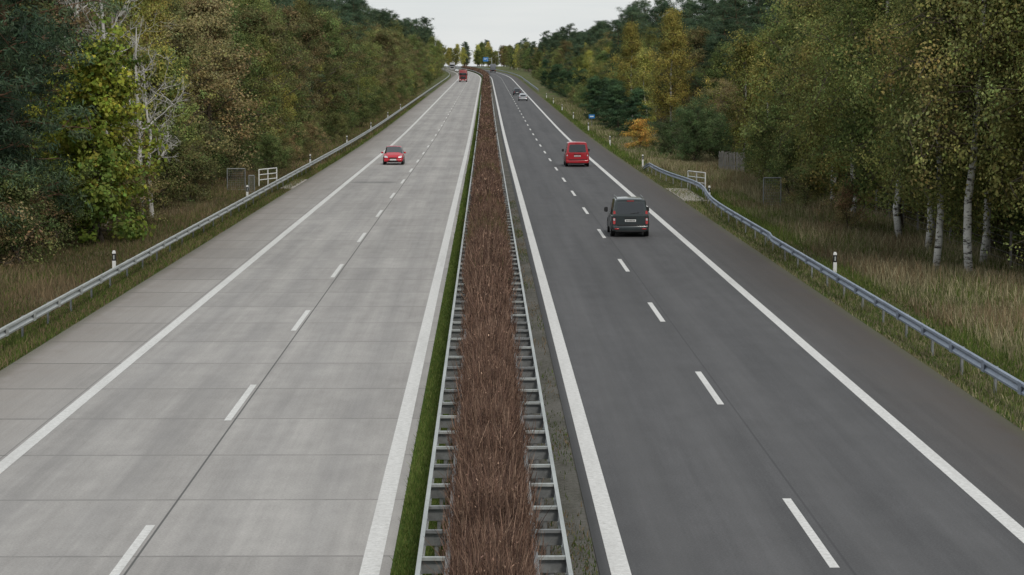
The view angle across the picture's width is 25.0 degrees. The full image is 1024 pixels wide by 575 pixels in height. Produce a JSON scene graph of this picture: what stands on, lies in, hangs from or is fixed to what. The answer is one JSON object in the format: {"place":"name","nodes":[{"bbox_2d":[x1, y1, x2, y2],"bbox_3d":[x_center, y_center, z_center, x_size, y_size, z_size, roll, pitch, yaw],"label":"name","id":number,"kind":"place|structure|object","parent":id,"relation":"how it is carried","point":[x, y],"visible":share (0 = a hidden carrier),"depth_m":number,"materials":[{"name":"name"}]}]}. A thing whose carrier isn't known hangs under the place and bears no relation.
{"place":"outdoors","nodes":[
{"label":"outdoors","id":0,"kind":"place"},
{"bbox_2d":[0,96,424,369],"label":"verge grass","id":1,"kind":"structure","parent":0,"point":[37,332],"depth_m":98.50,"materials":[{"name":"green plant"}]},
{"bbox_2d":[0,67,481,574],"bbox_3d":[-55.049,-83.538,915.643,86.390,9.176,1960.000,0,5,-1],"label":"road","id":2,"kind":"structure","parent":0,"point":[282,472],"depth_m":57.23,"materials":[{"name":"concrete"}]},
{"bbox_2d":[381,146,405,164],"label":"red car","id":3,"kind":"object","parent":2,"relation":"on","point":[393,153],"visible":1,"depth_m":191.95,"materials":[{"name":"paint"}]},
{"bbox_2d":[0,66,1023,574],"bbox_3d":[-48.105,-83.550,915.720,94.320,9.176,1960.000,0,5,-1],"label":"lane markings","id":4,"kind":"structure","parent":2,"relation":"on","point":[604,514],"depth_m":54.83,"materials":[{"name":"paint"}]},
{"bbox_2d":[390,67,597,574],"bbox_3d":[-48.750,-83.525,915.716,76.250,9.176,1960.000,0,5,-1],"label":"median grass ground","id":5,"kind":"structure","parent":0,"point":[399,538],"depth_m":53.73,"materials":[{"name":"green plant"}]},
{"bbox_2d":[415,67,482,574],"bbox_3d":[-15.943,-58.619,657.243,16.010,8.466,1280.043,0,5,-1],"label":"guard rail","id":6,"kind":"object","parent":5,"relation":"on","point":[432,513],"visible":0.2,"depth_m":44.62,"materials":[{"name":"metal"}]},
{"bbox_2d":[0,66,1023,573],"bbox_3d":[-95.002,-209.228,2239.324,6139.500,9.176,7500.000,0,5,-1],"label":"ground","id":7,"kind":"structure","parent":0,"point":[524,74],"depth_m":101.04,"materials":[{"name":"green plant"}]},
{"bbox_2d":[0,183,51,268],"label":"shrub","id":8,"kind":"object","parent":7,"relation":"on","point":[3,226],"visible":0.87,"depth_m":90.32,"materials":[{"name":"green plant"}]},
{"bbox_2d":[0,165,67,264],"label":"shrub","id":9,"kind":"object","parent":7,"relation":"on","point":[17,193],"visible":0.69,"depth_m":92.67,"materials":[{"name":"green plant"}]},
{"bbox_2d":[0,0,73,215],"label":"pine tree","id":10,"kind":"object","parent":7,"relation":"on","point":[32,70],"visible":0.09,"depth_m":101.43,"materials":[{"name":"green plant"}]},
{"bbox_2d":[0,0,79,131],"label":"oak tree","id":11,"kind":"object","parent":7,"relation":"on","point":[40,4],"visible":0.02,"depth_m":118.10,"materials":[{"name":"green plant"}]},
{"bbox_2d":[1,189,79,259],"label":"shrub","id":12,"kind":"object","parent":7,"relation":"on","point":[39,232],"visible":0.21,"depth_m":97.72,"materials":[{"name":"green plant"}]},
{"bbox_2d":[0,0,82,234],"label":"pine tree","id":13,"kind":"object","parent":7,"relation":"on","point":[14,30],"visible":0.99,"depth_m":90.93,"materials":[{"name":"green plant"}]},
{"bbox_2d":[28,156,105,248],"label":"shrub","id":14,"kind":"object","parent":7,"relation":"on","point":[73,214],"visible":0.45,"depth_m":102.87,"materials":[{"name":"green plant"}]},
{"bbox_2d":[0,0,134,253],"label":"pine tree","id":15,"kind":"object","parent":7,"relation":"on","point":[56,126],"visible":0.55,"depth_m":98.19,"materials":[{"name":"green plant"}]},
{"bbox_2d":[2,0,140,116],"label":"oak tree","id":16,"kind":"object","parent":7,"relation":"on","point":[79,19],"visible":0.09,"depth_m":125.84,"materials":[{"name":"green plant"}]},
{"bbox_2d":[21,28,157,235],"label":"maple tree","id":17,"kind":"object","parent":7,"relation":"on","point":[135,188],"visible":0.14,"depth_m":108.08,"materials":[{"name":"green plant"}]},
{"bbox_2d":[37,0,144,132],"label":"oak tree","id":18,"kind":"object","parent":7,"relation":"on","point":[99,34],"visible":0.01,"depth_m":131.09,"materials":[{"name":"green plant"}]},
{"bbox_2d":[13,9,172,242],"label":"maple tree","id":19,"kind":"object","parent":7,"relation":"on","point":[97,78],"visible":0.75,"depth_m":104.86,"materials":[{"name":"green plant"}]},
{"bbox_2d":[55,0,144,60],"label":"dead birch tree","id":20,"kind":"object","parent":7,"relation":"on","point":[76,12],"visible":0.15,"depth_m":126.46,"materials":[{"name":"grey plant"}]},
{"bbox_2d":[51,0,150,225],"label":"dead birch tree","id":21,"kind":"object","parent":7,"relation":"on","point":[102,25],"visible":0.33,"depth_m":115.83,"materials":[{"name":"grey plant"}]},
{"bbox_2d":[71,0,199,138],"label":"birch tree","id":22,"kind":"object","parent":7,"relation":"on","point":[135,15],"visible":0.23,"depth_m":135.84,"materials":[{"name":"green plant"}]},
{"bbox_2d":[106,14,188,107],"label":"oak tree","id":23,"kind":"object","parent":7,"relation":"on","point":[177,45],"depth_m":145.19,"materials":[{"name":"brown plant"}]},
{"bbox_2d":[121,156,173,223],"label":"shrub","id":24,"kind":"object","parent":7,"relation":"on","point":[149,186],"visible":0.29,"depth_m":119.28,"materials":[{"name":"green plant"}]},
{"bbox_2d":[106,11,190,219],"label":"dead birch tree","id":25,"kind":"object","parent":7,"relation":"on","point":[140,156],"visible":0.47,"depth_m":121.94,"materials":[{"name":"grey plant"}]},
{"bbox_2d":[123,58,183,216],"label":"dead birch tree","id":26,"kind":"object","parent":7,"relation":"on","point":[151,208],"visible":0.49,"depth_m":123.40,"materials":[{"name":"grey plant"}]},
{"bbox_2d":[120,122,187,210],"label":"shrub","id":27,"kind":"object","parent":7,"relation":"on","point":[135,141],"visible":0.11,"depth_m":128.65,"materials":[{"name":"green plant"}]},
{"bbox_2d":[96,0,218,126],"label":"oak tree","id":28,"kind":"object","parent":7,"relation":"on","point":[178,6],"visible":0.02,"depth_m":154.71,"materials":[{"name":"green plant"}]},
{"bbox_2d":[131,0,192,102],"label":"birch tree","id":29,"kind":"object","parent":7,"relation":"on","point":[163,20],"visible":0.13,"depth_m":148.43,"materials":[{"name":"green plant"}]},
{"bbox_2d":[123,42,219,193],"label":"oak tree","id":30,"kind":"object","parent":7,"relation":"on","point":[179,110],"visible":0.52,"depth_m":137.30,"materials":[{"name":"green plant"}]},
{"bbox_2d":[131,127,213,209],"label":"shrub","id":31,"kind":"object","parent":7,"relation":"on","point":[174,152],"visible":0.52,"depth_m":128.28,"materials":[{"name":"green plant"}]},
{"bbox_2d":[164,145,225,202],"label":"shrub","id":32,"kind":"object","parent":7,"relation":"on","point":[191,158],"visible":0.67,"depth_m":136.49,"materials":[{"name":"green plant"}]},
{"bbox_2d":[137,8,258,191],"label":"oak tree","id":33,"kind":"object","parent":7,"relation":"on","point":[183,32],"visible":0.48,"depth_m":147.13,"materials":[{"name":"green plant"}]},
{"bbox_2d":[197,130,240,184],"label":"shrub","id":34,"kind":"object","parent":7,"relation":"on","point":[217,156],"visible":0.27,"depth_m":155.30,"materials":[{"name":"green plant"}]},
{"bbox_2d":[163,0,277,179],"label":"oak tree","id":35,"kind":"object","parent":7,"relation":"on","point":[206,6],"visible":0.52,"depth_m":162.58,"materials":[{"name":"green plant"}]},
{"bbox_2d":[0,70,449,338],"bbox_3d":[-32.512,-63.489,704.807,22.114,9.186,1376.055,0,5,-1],"label":"guard rail","id":36,"kind":"object","parent":7,"relation":"on","point":[21,322],"visible":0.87,"depth_m":92.10,"materials":[{"name":"metal"}]},
{"bbox_2d":[218,125,260,179],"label":"shrub","id":37,"kind":"object","parent":7,"relation":"on","point":[243,152],"visible":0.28,"depth_m":165.94,"materials":[{"name":"green plant"}]},
{"bbox_2d":[200,18,286,160],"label":"oak tree","id":38,"kind":"object","parent":7,"relation":"on","point":[243,40],"visible":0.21,"depth_m":174.18,"materials":[{"name":"green plant"}]},
{"bbox_2d":[241,140,274,172],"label":"shrub","id":39,"kind":"object","parent":7,"relation":"on","point":[258,164],"visible":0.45,"depth_m":175.71,"materials":[{"name":"green plant"}]},
{"bbox_2d":[220,0,302,80],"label":"birch tree","id":40,"kind":"object","parent":7,"relation":"on","point":[262,2],"visible":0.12,"depth_m":218.42,"materials":[{"name":"green plant"}]},
{"bbox_2d":[233,31,299,167],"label":"oak tree","id":41,"kind":"object","parent":7,"relation":"on","point":[267,48],"visible":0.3,"depth_m":185.25,"materials":[{"name":"green plant"}]},
{"bbox_2d":[250,133,296,175],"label":"shrub","id":42,"kind":"object","parent":7,"relation":"on","point":[274,146],"visible":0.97,"depth_m":170.65,"materials":[{"name":"green plant"}]},
{"bbox_2d":[231,0,323,161],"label":"oak tree","id":43,"kind":"object","parent":7,"relation":"on","point":[254,17],"visible":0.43,"depth_m":196.25,"materials":[{"name":"green plant"}]},
{"bbox_2d":[263,62,297,151],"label":"birch tree","id":44,"kind":"object","parent":7,"relation":"on","point":[292,97],"visible":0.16,"depth_m":208.32,"materials":[{"name":"green plant"}]},
{"bbox_2d":[248,9,316,125],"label":"oak tree","id":45,"kind":"object","parent":7,"relation":"on","point":[305,104],"visible":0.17,"depth_m":217.36,"materials":[{"name":"green plant"}]},
{"bbox_2d":[279,134,302,164],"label":"shrub","id":46,"kind":"object","parent":7,"relation":"on","point":[289,142],"visible":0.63,"depth_m":187.53,"materials":[{"name":"green plant"}]},
{"bbox_2d":[279,122,308,157],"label":"shrub","id":47,"kind":"object","parent":7,"relation":"on","point":[298,128],"visible":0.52,"depth_m":197.95,"materials":[{"name":"green plant"}]},
{"bbox_2d":[271,3,334,89],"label":"oak tree","id":48,"kind":"object","parent":7,"relation":"on","point":[286,11],"visible":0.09,"depth_m":253.42,"materials":[{"name":"green plant"}]},
{"bbox_2d":[289,124,324,159],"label":"shrub","id":49,"kind":"object","parent":7,"relation":"on","point":[309,145],"visible":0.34,"depth_m":202.50,"materials":[{"name":"green plant"}]},
{"bbox_2d":[285,36,330,122],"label":"oak tree","id":50,"kind":"object","parent":7,"relation":"on","point":[302,75],"visible":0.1,"depth_m":226.30,"materials":[{"name":"green plant"}]},
{"bbox_2d":[299,119,332,152],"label":"shrub","id":51,"kind":"object","parent":7,"relation":"on","point":[311,127],"visible":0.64,"depth_m":214.21,"materials":[{"name":"green plant"}]},
{"bbox_2d":[283,9,365,131],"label":"oak tree","id":52,"kind":"object","parent":7,"relation":"on","point":[314,46],"visible":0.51,"depth_m":243.25,"materials":[{"name":"green plant"}]},
{"bbox_2d":[322,112,350,141],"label":"shrub","id":53,"kind":"object","parent":7,"relation":"on","point":[336,119],"visible":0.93,"depth_m":248.15,"materials":[{"name":"green plant"}]},
{"bbox_2d":[571,87,589,111],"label":"shrub","id":54,"kind":"object","parent":7,"relation":"on","point":[580,100],"visible":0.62,"depth_m":370.60,"materials":[{"name":"green plant"}]},
{"bbox_2d":[579,75,606,120],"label":"spruce tree","id":55,"kind":"object","parent":7,"relation":"on","point":[594,85],"visible":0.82,"depth_m":326.52,"materials":[{"name":"green plant"}]},
{"bbox_2d":[585,78,629,126],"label":"spruce tree","id":56,"kind":"object","parent":7,"relation":"on","point":[616,82],"visible":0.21,"depth_m":303.88,"materials":[{"name":"green plant"}]},
{"bbox_2d":[596,83,629,131],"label":"spruce tree","id":57,"kind":"object","parent":7,"relation":"on","point":[615,92],"visible":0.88,"depth_m":283.92,"materials":[{"name":"green plant"}]},
{"bbox_2d":[605,18,654,117],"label":"birch tree","id":58,"kind":"object","parent":7,"relation":"on","point":[631,41],"visible":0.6,"depth_m":317.62,"materials":[{"name":"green plant"}]},
{"bbox_2d":[614,86,655,136],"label":"spruce tree","id":59,"kind":"object","parent":7,"relation":"on","point":[637,98],"visible":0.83,"depth_m":260.76,"materials":[{"name":"green plant"}]},
{"bbox_2d":[617,119,657,147],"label":"autumn bush","id":60,"kind":"object","parent":7,"relation":"on","point":[636,127],"visible":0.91,"depth_m":227.41,"materials":[{"name":"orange plant"}]},
{"bbox_2d":[619,44,657,122],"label":"birch tree","id":61,"kind":"object","parent":7,"relation":"on","point":[643,62],"visible":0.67,"depth_m":300.79,"materials":[{"name":"green plant"}]},
{"bbox_2d":[637,113,688,154],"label":"broom bush","id":62,"kind":"object","parent":7,"relation":"on","point":[664,145],"visible":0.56,"depth_m":206.23,"materials":[{"name":"green plant"}]},
{"bbox_2d":[638,7,700,123],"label":"birch tree","id":63,"kind":"object","parent":7,"relation":"on","point":[672,27],"visible":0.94,"depth_m":274.11,"materials":[{"name":"green plant"}]},
{"bbox_2d":[641,94,731,160],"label":"shrub","id":64,"kind":"object","parent":7,"relation":"on","point":[697,127],"visible":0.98,"depth_m":195.93,"materials":[{"name":"green plant"}]},
{"bbox_2d":[680,104,742,159],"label":"bush","id":65,"kind":"object","parent":7,"relation":"on","point":[714,118],"visible":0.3,"depth_m":200.19,"materials":[{"name":"green plant"}]},
{"bbox_2d":[694,42,742,107],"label":"oak tree","id":66,"kind":"object","parent":7,"relation":"on","point":[720,58],"visible":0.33,"depth_m":252.58,"materials":[{"name":"green plant"}]},
{"bbox_2d":[699,77,743,142],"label":"oak tree","id":67,"kind":"object","parent":7,"relation":"on","point":[726,83],"visible":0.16,"depth_m":220.82,"materials":[{"name":"green plant"}]},
{"bbox_2d":[712,83,747,154],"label":"oak tree","id":68,"kind":"object","parent":7,"relation":"on","point":[726,94],"visible":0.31,"depth_m":213.44,"materials":[{"name":"green plant"}]},
{"bbox_2d":[718,151,745,171],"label":"wooden fence","id":69,"kind":"object","parent":7,"relation":"on","point":[721,164],"visible":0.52,"depth_m":178.19,"materials":[{"name":"grey wood"}]},
{"bbox_2d":[705,28,762,163],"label":"birch tree","id":70,"kind":"object","parent":7,"relation":"on","point":[746,53],"visible":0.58,"depth_m":184.14,"materials":[{"name":"green plant"}]},
{"bbox_2d":[727,120,772,182],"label":"shrub","id":71,"kind":"object","parent":7,"relation":"on","point":[751,145],"visible":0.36,"depth_m":158.72,"materials":[{"name":"green plant"}]},
{"bbox_2d":[732,50,783,172],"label":"birch tree","id":72,"kind":"object","parent":7,"relation":"on","point":[761,65],"visible":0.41,"depth_m":166.73,"materials":[{"name":"green plant"}]},
{"bbox_2d":[743,22,788,171],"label":"birch tree","id":73,"kind":"object","parent":7,"relation":"on","point":[768,39],"visible":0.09,"depth_m":175.18,"materials":[{"name":"green plant"}]},
{"bbox_2d":[742,127,803,189],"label":"shrub","id":74,"kind":"object","parent":7,"relation":"on","point":[763,159],"visible":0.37,"depth_m":148.08,"materials":[{"name":"green plant"}]},
{"bbox_2d":[731,0,828,188],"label":"oak tree","id":75,"kind":"object","parent":7,"relation":"on","point":[776,109],"visible":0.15,"depth_m":146.62,"materials":[{"name":"green plant"}]},
{"bbox_2d":[758,134,817,201],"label":"shrub","id":76,"kind":"object","parent":7,"relation":"on","point":[786,148],"visible":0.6,"depth_m":138.88,"materials":[{"name":"green plant"}]},
{"bbox_2d":[735,0,843,178],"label":"birch tree","id":77,"kind":"object","parent":7,"relation":"on","point":[765,75],"visible":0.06,"depth_m":155.40,"materials":[{"name":"green plant"}]},
{"bbox_2d":[771,159,831,209],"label":"shrub","id":78,"kind":"object","parent":7,"relation":"on","point":[803,172],"visible":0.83,"depth_m":127.95,"materials":[{"name":"green plant"}]},
{"bbox_2d":[770,19,841,199],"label":"oak tree","id":79,"kind":"object","parent":7,"relation":"on","point":[798,102],"visible":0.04,"depth_m":139.46,"materials":[{"name":"green plant"}]},
{"bbox_2d":[762,0,868,204],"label":"birch tree","id":80,"kind":"object","parent":7,"relation":"on","point":[802,5],"visible":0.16,"depth_m":132.34,"materials":[{"name":"green plant"}]},
{"bbox_2d":[775,12,888,208],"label":"oak tree","id":81,"kind":"object","parent":7,"relation":"on","point":[806,50],"visible":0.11,"depth_m":126.68,"materials":[{"name":"green plant"}]},
{"bbox_2d":[642,163,1023,395],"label":"guard rail","id":82,"kind":"object","parent":7,"relation":"on","point":[963,353],"visible":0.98,"depth_m":72.71,"materials":[{"name":"grey metal"}]},
{"bbox_2d":[772,0,907,216],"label":"birch tree","id":83,"kind":"object","parent":7,"relation":"on","point":[828,111],"visible":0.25,"depth_m":120.10,"materials":[{"name":"green plant"}]},
{"bbox_2d":[816,178,884,230],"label":"shrub","id":84,"kind":"object","parent":7,"relation":"on","point":[844,202],"visible":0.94,"depth_m":114.17,"materials":[{"name":"green plant"}]},
{"bbox_2d":[799,0,913,239],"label":"birch tree","id":85,"kind":"object","parent":7,"relation":"on","point":[863,127],"visible":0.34,"depth_m":108.26,"materials":[{"name":"green plant"}]},
{"bbox_2d":[781,0,943,227],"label":"oak tree","id":86,"kind":"object","parent":7,"relation":"on","point":[847,126],"visible":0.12,"depth_m":113.80,"materials":[{"name":"green plant"}]},
{"bbox_2d":[827,0,976,251],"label":"birch tree","id":87,"kind":"object","parent":7,"relation":"on","point":[929,238],"visible":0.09,"depth_m":100.75,"materials":[{"name":"green plant"}]},
{"bbox_2d":[832,0,1021,271],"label":"birch tree","id":88,"kind":"object","parent":7,"relation":"on","point":[939,199],"visible":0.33,"depth_m":90.18,"materials":[{"name":"green plant"}]},
{"bbox_2d":[831,0,1023,275],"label":"birch tree","id":89,"kind":"object","parent":7,"relation":"on","point":[967,17],"visible":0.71,"depth_m":86.83,"materials":[{"name":"green plant"}]},
{"bbox_2d":[863,191,1023,267],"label":"wire fence","id":90,"kind":"object","parent":7,"relation":"on","point":[1010,252],"visible":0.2,"depth_m":104.38,"materials":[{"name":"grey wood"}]},
{"bbox_2d":[882,0,1023,264],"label":"birch tree","id":91,"kind":"object","parent":7,"relation":"on","point":[985,240],"visible":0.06,"depth_m":94.22,"materials":[{"name":"green plant"}]},
{"bbox_2d":[898,0,1020,253],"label":"oak tree","id":92,"kind":"object","parent":7,"relation":"on","point":[981,228],"visible":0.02,"depth_m":100.18,"materials":[{"name":"green plant"}]},
{"bbox_2d":[929,0,1023,232],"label":"birch tree","id":93,"kind":"object","parent":7,"relation":"on","point":[1009,129],"visible":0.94,"depth_m":84.43,"materials":[{"name":"green plant"}]},
{"bbox_2d":[948,1,1023,225],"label":"birch tree","id":94,"kind":"object","parent":7,"relation":"on","point":[985,161],"visible":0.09,"depth_m":88.77,"materials":[{"name":"green plant"}]},
{"bbox_2d":[951,11,1023,254],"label":"oak tree","id":95,"kind":"object","parent":7,"relation":"on","point":[1009,230],"visible":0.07,"depth_m":96.50,"materials":[{"name":"green plant"}]},
{"bbox_2d":[966,10,1023,262],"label":"birch tree","id":96,"kind":"object","parent":7,"relation":"on","point":[996,91],"visible":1,"depth_m":80.01,"materials":[{"name":"green plant"}]},
{"bbox_2d":[974,177,1023,254],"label":"shrub","id":97,"kind":"object","parent":7,"relation":"on","point":[1006,247],"visible":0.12,"depth_m":99.87,"materials":[{"name":"green plant"}]},
{"bbox_2d":[978,172,1023,259],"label":"shrub","id":98,"kind":"object","parent":7,"relation":"on","point":[1017,221],"visible":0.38,"depth_m":96.09,"materials":[{"name":"green plant"}]},
{"bbox_2d":[457,68,599,574],"bbox_3d":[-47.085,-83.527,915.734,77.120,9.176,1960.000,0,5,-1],"label":"median gravel ground","id":99,"kind":"structure","parent":0,"point":[572,490],"depth_m":51.08,"materials":[{"name":"grey gravel"}]},
{"bbox_2d":[423,65,552,574],"bbox_3d":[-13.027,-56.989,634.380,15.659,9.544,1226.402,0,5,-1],"label":"median hedge","id":100,"kind":"object","parent":99,"relation":"on","point":[491,532],"visible":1,"depth_m":45.36,"materials":[{"name":"brown plant"}]},
{"bbox_2d":[460,67,572,574],"bbox_3d":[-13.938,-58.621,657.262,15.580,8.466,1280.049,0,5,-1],"label":"guard rail","id":101,"kind":"object","parent":99,"relation":"on","point":[552,564],"visible":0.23,"depth_m":46.52,"materials":[{"name":"metal"}]},
{"bbox_2d":[336,0,755,65],"label":"sky","id":102,"kind":"structure","parent":0,"point":[501,22],"materials":[{"name":"white"}]},
{"bbox_2d":[446,66,1023,574],"bbox_3d":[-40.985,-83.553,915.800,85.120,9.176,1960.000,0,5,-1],"label":"road","id":103,"kind":"structure","parent":0,"point":[698,480],"depth_m":54.22,"materials":[{"name":"grey asphalt"}]},
{"bbox_2d":[562,141,589,166],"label":"red van","id":104,"kind":"object","parent":103,"relation":"on","point":[575,152],"visible":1,"depth_m":187.71,"materials":[{"name":"paint"}]},
{"bbox_2d":[604,195,648,235],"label":"dark grey van","id":105,"kind":"object","parent":103,"relation":"on","point":[627,214],"visible":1,"depth_m":109.67,"materials":[{"name":"paint"}]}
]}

